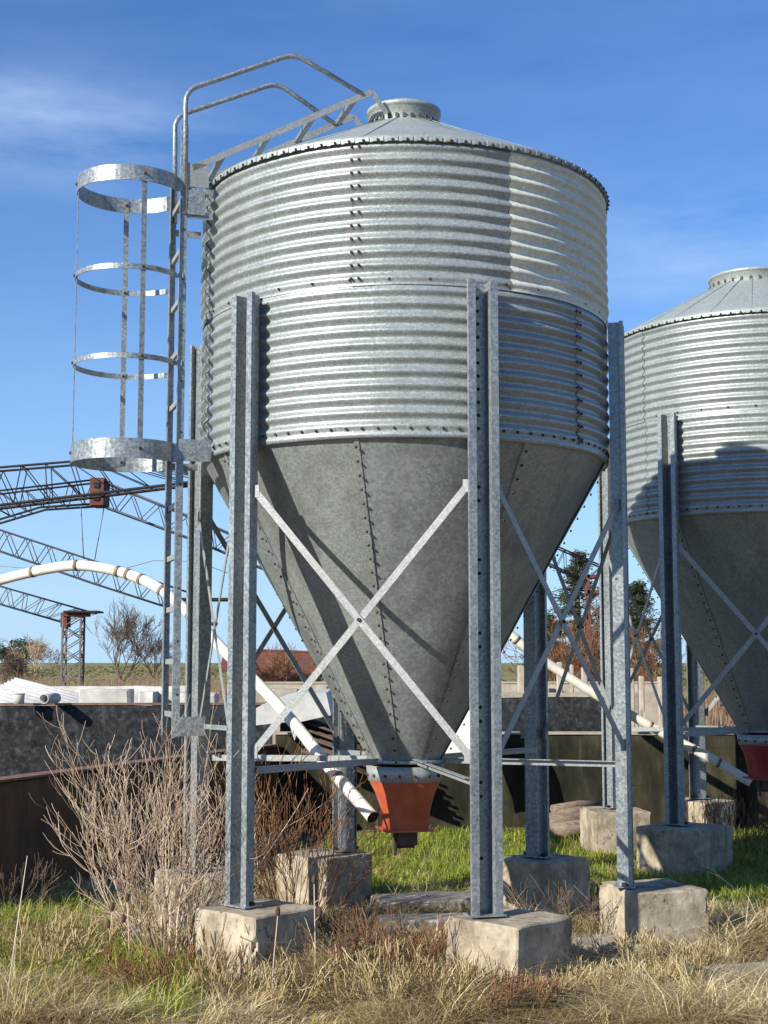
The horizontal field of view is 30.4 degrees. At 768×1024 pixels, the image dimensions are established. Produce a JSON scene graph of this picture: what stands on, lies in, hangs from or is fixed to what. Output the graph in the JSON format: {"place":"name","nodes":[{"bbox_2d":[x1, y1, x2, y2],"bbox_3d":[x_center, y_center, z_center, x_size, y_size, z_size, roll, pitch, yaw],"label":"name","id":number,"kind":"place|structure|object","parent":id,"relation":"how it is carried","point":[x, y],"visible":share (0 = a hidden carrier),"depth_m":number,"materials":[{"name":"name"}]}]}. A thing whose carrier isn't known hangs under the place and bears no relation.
{"place":"outdoors","nodes":[
{"label":"outdoors","id":0,"kind":"place"},
{"bbox_2d":[0,460,213,509],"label":"lattice arch","id":1,"kind":"structure","parent":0,"point":[49,500],"depth_m":29.00,"materials":[{"name":"metal"}]},
{"bbox_2d":[0,560,226,572],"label":"overhead wire","id":2,"kind":"object","parent":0,"point":[127,567],"visible":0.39,"depth_m":40.05,"materials":[{"name":"metal"}]},
{"bbox_2d":[302,747,366,774],"bbox_3d":[-0.419,2.683,15.060,0.964,0.340,0.418,-1,-6,13],"label":"roof sheet","id":3,"kind":"object","parent":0,"point":[360,769],"visible":0.24,"depth_m":14.96,"materials":[{"name":"metal"}]},
{"bbox_2d":[301,743,365,767],"bbox_3d":[-0.421,2.613,15.118,0.967,0.343,0.418,-1,-6,13],"label":"roof sheet","id":4,"kind":"object","parent":3,"relation":"on","point":[328,750],"visible":0.13,"depth_m":15.05,"materials":[{"name":"metal"}]},
{"bbox_2d":[311,734,367,757],"bbox_3d":[-0.423,2.543,15.176,0.970,0.345,0.418,-1,-6,13],"label":"roof sheet","id":5,"kind":"object","parent":4,"relation":"on","point":[324,742],"depth_m":15.11,"materials":[{"name":"metal"}]},
{"bbox_2d":[304,725,363,750],"bbox_3d":[-0.424,2.471,15.234,0.973,0.347,0.419,-1,-6,13],"label":"roof sheet","id":6,"kind":"object","parent":5,"relation":"on","point":[319,732],"visible":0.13,"depth_m":15.16,"materials":[{"name":"metal"}]},
{"bbox_2d":[302,719,358,742],"bbox_3d":[-0.426,2.399,15.292,0.976,0.350,0.419,-1,-6,13],"label":"roof sheet","id":7,"kind":"object","parent":6,"relation":"on","point":[319,724],"visible":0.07,"depth_m":15.21,"materials":[{"name":"metal"}]},
{"bbox_2d":[256,689,332,740],"bbox_3d":[-0.944,2.185,15.229,0.841,0.534,0.350,0,-6,0],"label":"white tarpaulin","id":8,"kind":"object","parent":7,"relation":"on","point":[305,708],"visible":0.59,"depth_m":15.06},
{"bbox_2d":[0,855,767,1023],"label":"dry grass","id":9,"kind":"structure","parent":0,"point":[734,1000],"depth_m":7.44,"materials":[{"name":"plant"}]},
{"bbox_2d":[0,824,767,1023],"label":"green grass","id":10,"kind":"structure","parent":0,"point":[723,891],"depth_m":11.13,"materials":[{"name":"green plant"}]},
{"bbox_2d":[0,663,767,1023],"bbox_3d":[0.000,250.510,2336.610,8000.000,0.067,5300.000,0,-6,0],"label":"ground","id":11,"kind":"structure","parent":0,"point":[304,833],"depth_m":13.80,"materials":[{"name":"plant"}]},
{"bbox_2d":[6,856,27,1002],"bbox_3d":[-1.829,2.077,7.044,0.091,0.705,0.008,4,-7,-34],"label":"dry stalk","id":12,"kind":"object","parent":11,"relation":"on","point":[15,937],"visible":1,"depth_m":7.03,"materials":[{"name":"beige plant"}]},
{"bbox_2d":[1,638,36,675],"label":"pine tree","id":13,"kind":"object","parent":11,"relation":"on","point":[28,654],"visible":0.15,"depth_m":110.84,"materials":[{"name":"green plant"}]},
{"bbox_2d":[0,637,47,683],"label":"pine tree","id":14,"kind":"object","parent":11,"relation":"on","point":[3,652],"visible":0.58,"depth_m":108.77,"materials":[{"name":"green plant"}]},
{"bbox_2d":[0,688,57,705],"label":"roof sheet","id":15,"kind":"object","parent":11,"relation":"on","point":[6,695],"visible":0.17,"depth_m":20.09,"materials":[{"name":"grey metal"}]},
{"bbox_2d":[0,677,78,702],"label":"roof sheet","id":16,"kind":"object","parent":15,"relation":"on","point":[19,685],"visible":0.45,"depth_m":21.24,"materials":[{"name":"white metal"}]},
{"bbox_2d":[0,647,58,683],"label":"bare tree","id":17,"kind":"object","parent":11,"relation":"on","point":[9,664],"visible":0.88,"depth_m":59.45,"materials":[{"name":"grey plant"}]},
{"bbox_2d":[0,631,64,679],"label":"bare tree","id":18,"kind":"object","parent":11,"relation":"on","point":[38,651],"visible":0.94,"depth_m":79.65,"materials":[{"name":"brown plant"}]},
{"bbox_2d":[0,852,65,907],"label":"dry brush","id":19,"kind":"object","parent":11,"relation":"on","point":[42,887],"visible":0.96,"depth_m":10.23,"materials":[{"name":"brown plant"}]},
{"bbox_2d":[0,585,103,685],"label":"lattice arch","id":20,"kind":"structure","parent":11,"relation":"on","point":[65,621],"depth_m":45.67,"materials":[{"name":"grey steel"},{"name":"dark steel"}]},
{"bbox_2d":[0,897,120,975],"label":"dead weeds","id":21,"kind":"object","parent":11,"relation":"on","point":[42,935],"visible":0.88,"depth_m":8.31,"materials":[{"name":"plant"}]},
{"bbox_2d":[79,689,133,702],"bbox_3d":[-3.841,3.217,19.519,0.680,1.540,0.510,0,-6,0],"label":"concrete block","id":22,"kind":"object","parent":11,"relation":"on","point":[106,695],"depth_m":19.34,"materials":[{"name":"white concrete"}]},
{"bbox_2d":[106,902,114,975],"bbox_3d":[-1.552,2.446,7.995,0.058,0.468,0.030,-5,-8,40],"label":"teasel","id":23,"kind":"object","parent":11,"relation":"on","point":[109,922],"visible":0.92,"depth_m":8.00,"materials":[{"name":"brown plant"}]},
{"bbox_2d":[0,671,226,702],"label":"dry reeds","id":24,"kind":"object","parent":11,"relation":"on","point":[149,683],"visible":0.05,"depth_m":45.80,"materials":[{"name":"plant"}]},
{"bbox_2d":[0,529,227,606],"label":"lattice arch","id":25,"kind":"structure","parent":11,"relation":"on","point":[100,585],"depth_m":35.82,"materials":[{"name":"grey metal"}]},
{"bbox_2d":[51,686,184,702],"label":"wall","id":26,"kind":"structure","parent":11,"relation":"on","point":[137,689],"depth_m":23.79,"materials":[{"name":"white concrete"}]},
{"bbox_2d":[121,893,129,980],"bbox_3d":[-1.455,2.411,7.947,0.062,0.528,0.033,-4,-7,31],"label":"teasel","id":27,"kind":"object","parent":11,"relation":"on","point":[123,917],"visible":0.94,"depth_m":7.96,"materials":[{"name":"brown plant"}]},
{"bbox_2d":[85,590,170,684],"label":"bare tree","id":28,"kind":"object","parent":11,"relation":"on","point":[128,626],"visible":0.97,"depth_m":61.55,"materials":[{"name":"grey plant"}]},
{"bbox_2d":[0,478,261,569],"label":"lattice arch","id":29,"kind":"structure","parent":11,"relation":"on","point":[96,486],"depth_m":30.96,"materials":[{"name":"metal"}]},
{"bbox_2d":[0,702,272,776],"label":"concrete wall","id":30,"kind":"structure","parent":11,"relation":"on","point":[26,736],"depth_m":16.83,"materials":[{"name":"grey concrete"}]},
{"bbox_2d":[13,693,24,703],"bbox_3d":[-4.292,2.193,16.611,0.143,0.125,0.143,0,-6,0],"label":"bucket","id":31,"kind":"object","parent":30,"relation":"on","point":[18,698],"visible":1,"depth_m":16.56,"materials":[{"name":"white plastic"}]},
{"bbox_2d":[39,693,60,703],"bbox_3d":[-3.940,2.201,16.681,0.120,0.120,0.400,-1,-6,8],"label":"pipe offcut","id":32,"kind":"object","parent":30,"relation":"on","point":[48,698],"visible":1,"depth_m":16.62,"materials":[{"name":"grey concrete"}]},
{"bbox_2d":[0,744,278,900],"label":"concrete wall","id":33,"kind":"structure","parent":11,"relation":"on","point":[24,827],"depth_m":11.78,"materials":[{"name":"grey concrete"}]},
{"bbox_2d":[138,691,158,702],"bbox_3d":[-3.208,3.201,19.220,0.212,1.511,0.507,0,-6,0],"label":"concrete block","id":34,"kind":"object","parent":11,"relation":"on","point":[148,696],"depth_m":19.05,"materials":[{"name":"grey concrete"}]},
{"bbox_2d":[124,631,183,684],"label":"bare tree","id":35,"kind":"object","parent":11,"relation":"on","point":[155,658],"visible":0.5,"depth_m":84.32,"materials":[{"name":"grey plant"}]},
{"bbox_2d":[85,913,258,997],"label":"dead weeds","id":36,"kind":"object","parent":11,"relation":"on","point":[157,962],"visible":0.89,"depth_m":7.75,"materials":[{"name":"brown plant"}]},
{"bbox_2d":[158,692,218,702],"bbox_3d":[-2.723,3.253,19.616,0.804,1.492,0.509,0,-6,0],"label":"concrete block","id":37,"kind":"object","parent":11,"relation":"on","point":[214,696],"depth_m":19.44,"materials":[{"name":"grey concrete"}]},
{"bbox_2d":[29,696,348,971],"bbox_3d":[-1.259,1.938,8.699,1.657,1.656,1.578,-2,-7,21],"label":"bare shrub","id":38,"kind":"object","parent":11,"relation":"on","point":[127,880],"visible":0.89,"depth_m":8.54,"materials":[{"name":"brown plant"}]},
{"bbox_2d":[154,867,224,935],"bbox_3d":[-1.274,2.715,9.716,0.528,0.464,0.528,2,-6,-20],"label":"concrete footing","id":39,"kind":"object","parent":11,"relation":"on","point":[215,897],"visible":0.14,"depth_m":9.50,"materials":[{"name":"grey concrete"}]},
{"bbox_2d":[69,54,636,917],"bbox_3d":[-0.048,-0.294,9.772,3.441,5.516,2.847,-2,-6,16],"label":"grain silo","id":40,"kind":"object","parent":39,"relation":"on","point":[395,446],"visible":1,"depth_m":8.73,"materials":[{"name":"grey metal"}]},
{"bbox_2d":[0,560,378,822],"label":"auger pipe","id":41,"kind":"object","parent":40,"relation":"attached to","point":[358,801],"visible":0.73,"depth_m":11.12,"materials":[{"name":"white metal"}]},
{"bbox_2d":[624,883,627,957],"bbox_3d":[1.519,2.562,8.868,0.024,0.425,0.250,-1,-6,12],"label":"twine","id":42,"kind":"object","parent":40,"relation":"hanging from","point":[626,914],"visible":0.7,"depth_m":8.82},
{"bbox_2d":[168,936,329,1012],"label":"dead weeds","id":43,"kind":"object","parent":11,"relation":"on","point":[281,984],"visible":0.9,"depth_m":7.47,"materials":[{"name":"plant"}]},
{"bbox_2d":[196,897,317,980],"bbox_3d":[-0.753,2.571,8.358,0.528,0.465,0.531,-5,-8,42],"label":"concrete footing","id":44,"kind":"object","parent":11,"relation":"on","point":[256,920],"visible":0.55,"depth_m":8.19,"materials":[{"name":"beige concrete"}]},
{"bbox_2d":[221,649,320,681],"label":"shed","id":45,"kind":"structure","parent":11,"relation":"on","point":[307,661],"depth_m":68.11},
{"bbox_2d":[271,906,279,1009],"bbox_3d":[-0.568,2.342,7.394,0.047,0.548,0.028,0,-6,0],"label":"teasel","id":46,"kind":"object","parent":11,"relation":"on","point":[277,911],"visible":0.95,"depth_m":7.41,"materials":[{"name":"brown plant"}]},
{"bbox_2d":[272,688,298,743],"bbox_3d":[-1.308,3.166,19.072,0.394,1.549,0.608,0,-6,0],"label":"concrete block","id":47,"kind":"object","parent":11,"relation":"on","point":[277,692],"depth_m":18.85,"materials":[{"name":"beige concrete"}]},
{"bbox_2d":[256,642,323,681],"bbox_3d":[-2.882,4.901,39.938,2.858,2.506,2.799,0,-6,0],"label":"bare tree","id":48,"kind":"object","parent":11,"relation":"on","point":[273,675],"visible":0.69,"depth_m":39.64,"materials":[{"name":"brown plant"}]},
{"bbox_2d":[179,723,431,931],"bbox_3d":[-0.644,2.114,9.631,1.654,1.498,1.459,-4,-7,31],"label":"dry brush","id":49,"kind":"object","parent":11,"relation":"on","point":[288,854],"visible":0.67,"depth_m":9.58,"materials":[{"name":"brown plant"}]},
{"bbox_2d":[312,874,325,1005],"bbox_3d":[-0.349,2.288,7.551,0.080,0.688,0.030,0,-6,0],"label":"teasel","id":50,"kind":"object","parent":11,"relation":"on","point":[319,910],"visible":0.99,"depth_m":7.57,"materials":[{"name":"brown plant"}]},
{"bbox_2d":[277,847,371,912],"bbox_3d":[-0.451,2.822,10.726,0.530,0.469,0.530,-5,-8,41],"label":"concrete footing","id":51,"kind":"object","parent":11,"relation":"on","point":[361,890],"visible":0.49,"depth_m":10.55,"materials":[{"name":"grey concrete"}]},
{"bbox_2d":[242,894,445,975],"bbox_3d":[-0.200,2.516,8.438,1.229,0.449,1.129,0,-6,0],"label":"dry brush","id":52,"kind":"object","parent":11,"relation":"on","point":[348,930],"visible":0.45,"depth_m":8.37,"materials":[{"name":"brown plant"}]},
{"bbox_2d":[0,662,705,680],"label":"distant scrub","id":53,"kind":"object","parent":11,"relation":"on","point":[121,669],"visible":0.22,"depth_m":161.98,"materials":[{"name":"green plant"}]},
{"bbox_2d":[304,905,449,982],"bbox_3d":[0.013,2.475,8.155,0.981,0.470,0.855,-4,-7,32],"label":"dry brush","id":54,"kind":"object","parent":11,"relation":"on","point":[416,937],"visible":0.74,"depth_m":8.01,"materials":[{"name":"brown plant"}]},
{"bbox_2d":[316,924,499,1016],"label":"dead weeds","id":55,"kind":"object","parent":11,"relation":"on","point":[370,977],"visible":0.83,"depth_m":7.42,"materials":[{"name":"plant"}]},
{"bbox_2d":[369,891,470,910],"bbox_3d":[0.322,2.962,10.607,0.804,0.163,0.429,2,-6,-14],"label":"paving slab","id":56,"kind":"object","parent":11,"relation":"on","point":[458,899],"depth_m":10.47,"materials":[{"name":"concrete"}]},
{"bbox_2d":[377,913,462,931],"bbox_3d":[0.415,2.877,9.779,0.908,0.160,0.288,1,-6,-6],"label":"paving slab","id":57,"kind":"object","parent":11,"relation":"on","point":[432,917],"depth_m":9.68,"materials":[{"name":"concrete"}]},
{"bbox_2d":[280,692,600,730],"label":"concrete wall","id":58,"kind":"structure","parent":11,"relation":"on","point":[577,711],"depth_m":17.77,"materials":[{"name":"grey concrete"}]},
{"bbox_2d":[256,681,662,734],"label":"wall","id":59,"kind":"structure","parent":11,"relation":"on","point":[650,704],"depth_m":25.14,"materials":[{"name":"concrete"}]},
{"bbox_2d":[211,679,735,734],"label":"dry weeds","id":60,"kind":"object","parent":11,"relation":"on","point":[714,712],"visible":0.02,"depth_m":34.07,"materials":[{"name":"brown plant"}]},
{"bbox_2d":[414,951,574,1018],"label":"dead weeds","id":61,"kind":"object","parent":11,"relation":"on","point":[514,982],"visible":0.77,"depth_m":7.32,"materials":[{"name":"brown plant"}]},
{"bbox_2d":[446,906,572,990],"bbox_3d":[0.713,2.537,8.052,0.530,0.468,0.530,-6,-8,43],"label":"concrete footing","id":62,"kind":"object","parent":11,"relation":"on","point":[530,938],"visible":0.49,"depth_m":7.89,"materials":[{"name":"beige concrete"}]},
{"bbox_2d":[517,665,523,691],"bbox_3d":[2.376,3.584,24.438,0.117,1.853,0.167,0,-6,0],"label":"stone stub","id":63,"kind":"object","parent":11,"relation":"on","point":[520,670],"visible":0.3,"depth_m":24.44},
{"bbox_2d":[275,731,767,829],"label":"low wall","id":64,"kind":"structure","parent":11,"relation":"on","point":[450,806],"depth_m":15.57,"materials":[{"name":"dark green painted metal"}]},
{"bbox_2d":[518,613,570,683],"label":"conifer tree","id":65,"kind":"object","parent":11,"relation":"on","point":[548,619],"visible":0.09,"depth_m":59.49,"materials":[{"name":"green plant"}]},
{"bbox_2d":[470,875,621,936],"bbox_3d":[1.152,2.603,9.349,1.234,0.474,0.931,3,-7,-24],"label":"dry brush","id":66,"kind":"object","parent":11,"relation":"on","point":[570,895],"visible":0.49,"depth_m":9.13,"materials":[{"name":"brown plant"}]},
{"bbox_2d":[503,853,590,914],"bbox_3d":[1.175,2.796,10.480,0.530,0.468,0.531,-5,-8,42],"label":"concrete footing","id":67,"kind":"object","parent":11,"relation":"on","point":[545,873],"visible":0.51,"depth_m":10.30,"materials":[{"name":"grey concrete"}]},
{"bbox_2d":[470,956,630,1007],"bbox_3d":[0.868,2.542,7.703,0.773,0.240,0.812,4,-7,-35],"label":"dry brush","id":68,"kind":"object","parent":11,"relation":"on","point":[534,978],"visible":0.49,"depth_m":7.60,"materials":[{"name":"plant"}]},
{"bbox_2d":[556,662,562,691],"bbox_3d":[3.041,3.554,24.441,0.098,1.906,0.166,0,-6,0],"label":"stone stub","id":69,"kind":"object","parent":11,"relation":"on","point":[558,679],"visible":0.16,"depth_m":24.43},
{"bbox_2d":[569,665,573,691],"bbox_3d":[3.256,3.578,24.439,0.068,1.864,0.164,0,-6,0],"label":"stone stub","id":70,"kind":"object","parent":11,"relation":"on","point":[571,669],"visible":0.19,"depth_m":24.45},
{"bbox_2d":[547,549,599,683],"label":"conifer tree","id":71,"kind":"object","parent":11,"relation":"on","point":[572,582],"visible":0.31,"depth_m":51.85,"materials":[{"name":"green plant"}]},
{"bbox_2d":[501,614,646,683],"bbox_3d":[3.828,3.540,29.741,2.575,3.054,2.741,5,-8,-38],"label":"bare tree","id":72,"kind":"object","parent":11,"relation":"on","point":[552,656],"visible":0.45,"depth_m":29.84,"materials":[{"name":"brown plant"}]},
{"bbox_2d":[549,547,599,675],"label":"lattice arch","id":73,"kind":"structure","parent":11,"relation":"on","point":[587,583],"depth_m":39.83,"materials":[{"name":"metal"}]},
{"bbox_2d":[549,800,602,839],"bbox_3d":[2.024,3.197,14.671,0.800,0.376,0.322,4,-7,-32],"label":"timber bundle","id":74,"kind":"object","parent":11,"relation":"on","point":[564,818],"visible":0.56,"depth_m":14.51,"materials":[{"name":"brown wood"}]},
{"bbox_2d":[516,627,646,683],"bbox_3d":[4.521,4.014,32.945,3.010,2.791,2.536,0,-6,0],"label":"bare tree","id":75,"kind":"object","parent":11,"relation":"on","point":[591,670],"visible":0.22,"depth_m":32.61,"materials":[{"name":"brown plant"}]},
{"bbox_2d":[581,668,587,691],"bbox_3d":[3.476,3.599,24.436,0.108,1.818,0.167,0,-6,0],"label":"stone stub","id":76,"kind":"object","parent":11,"relation":"on","point":[584,678],"visible":0.1,"depth_m":24.44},
{"bbox_2d":[572,933,654,957],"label":"paving slab","id":77,"kind":"structure","parent":11,"relation":"on","point":[603,941],"depth_m":8.83,"materials":[{"name":"concrete"}]},
{"bbox_2d":[586,585,643,680],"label":"conifer tree","id":78,"kind":"object","parent":11,"relation":"on","point":[595,615],"visible":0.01,"depth_m":55.72,"materials":[{"name":"green plant"}]},
{"bbox_2d":[580,806,650,853],"bbox_3d":[2.279,3.164,13.937,0.567,0.466,0.570,1,-6,-8],"label":"concrete footing","id":79,"kind":"object","parent":11,"relation":"on","point":[597,827],"visible":0.52,"depth_m":13.69,"materials":[{"name":"grey concrete"}]},
{"bbox_2d":[630,668,634,734],"bbox_3d":[4.287,3.607,24.436,0.087,1.805,0.166,0,-6,0],"label":"stone stub","id":80,"kind":"object","parent":11,"relation":"on","point":[632,698],"visible":0.23,"depth_m":24.40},
{"bbox_2d":[564,944,710,997],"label":"dead weeds","id":81,"kind":"object","parent":11,"relation":"on","point":[632,967],"visible":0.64,"depth_m":7.71,"materials":[{"name":"plant"}]},
{"bbox_2d":[638,676,644,734],"bbox_3d":[4.455,3.672,24.428,0.094,1.672,0.168,0,-6,0],"label":"stone stub","id":82,"kind":"object","parent":11,"relation":"on","point":[641,710],"visible":0.46,"depth_m":24.41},
{"bbox_2d":[599,620,686,690],"bbox_3d":[6.734,4.134,35.750,2.853,3.145,2.276,0,-6,0],"label":"bare tree","id":83,"kind":"object","parent":11,"relation":"on","point":[651,659],"visible":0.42,"depth_m":35.75,"materials":[{"name":"brown plant"}]},
{"bbox_2d":[599,878,708,953],"bbox_3d":[1.746,2.655,9.162,0.530,0.468,0.530,2,-6,-19],"label":"concrete footing","id":84,"kind":"object","parent":11,"relation":"on","point":[671,907],"visible":0.62,"depth_m":8.96,"materials":[{"name":"grey concrete"}]},
{"bbox_2d":[629,579,684,683],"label":"conifer tree","id":85,"kind":"object","parent":11,"relation":"on","point":[638,591],"visible":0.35,"depth_m":49.67,"materials":[{"name":"green plant"}]},
{"bbox_2d":[657,676,662,726],"bbox_3d":[4.780,3.679,24.427,0.076,1.661,0.169,0,-6,0],"label":"stone stub","id":86,"kind":"object","parent":11,"relation":"on","point":[659,692],"visible":0.4,"depth_m":24.41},
{"bbox_2d":[590,920,731,973],"bbox_3d":[1.592,2.585,8.297,0.723,0.280,0.851,-3,-7,27],"label":"dry brush","id":87,"kind":"object","parent":11,"relation":"on","point":[622,944],"visible":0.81,"depth_m":8.37,"materials":[{"name":"plant"}]},
{"bbox_2d":[597,266,767,825],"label":"grain silo","id":88,"kind":"object","parent":11,"relation":"on","point":[696,386],"visible":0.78,"depth_m":12.93,"materials":[{"name":"silver metal"}]},
{"bbox_2d":[509,631,751,786],"bbox_3d":[2.283,1.793,14.270,2.806,1.920,0.254,0,-6,0],"label":"auger pipe","id":89,"kind":"object","parent":88,"relation":"attached to","point":[517,640],"visible":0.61,"depth_m":14.26,"materials":[{"name":"white metal"}]},
{"bbox_2d":[636,821,732,876],"bbox_3d":[2.668,3.014,12.532,0.630,0.467,0.630,-5,-8,42],"label":"concrete footing","id":90,"kind":"object","parent":11,"relation":"on","point":[677,848],"visible":0.69,"depth_m":12.32,"materials":[{"name":"grey concrete"}]},
{"bbox_2d":[685,797,734,833],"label":"concrete footing","id":91,"kind":"object","parent":11,"relation":"on","point":[695,808],"visible":0.18,"depth_m":14.72,"materials":[{"name":"grey concrete"}]},
{"bbox_2d":[683,962,767,983],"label":"paving slab","id":92,"kind":"structure","parent":11,"relation":"on","point":[734,967],"depth_m":8.14,"materials":[{"name":"concrete"}]},
{"bbox_2d":[685,785,767,852],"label":"dry brush","id":93,"kind":"object","parent":11,"relation":"on","point":[713,821],"visible":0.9,"depth_m":13.81,"materials":[{"name":"brown plant"}]},
{"bbox_2d":[0,0,767,662],"label":"sky","id":94,"kind":"structure","parent":0,"point":[664,103],"materials":[{"name":"blue"}]},
{"bbox_2d":[446,711,469,752],"bbox_3d":[0.807,2.275,14.934,0.562,0.720,0.306,0,-6,0],"label":"white sheet","id":95,"kind":"object","parent":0,"point":[463,733],"visible":0.11,"depth_m":14.88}
]}

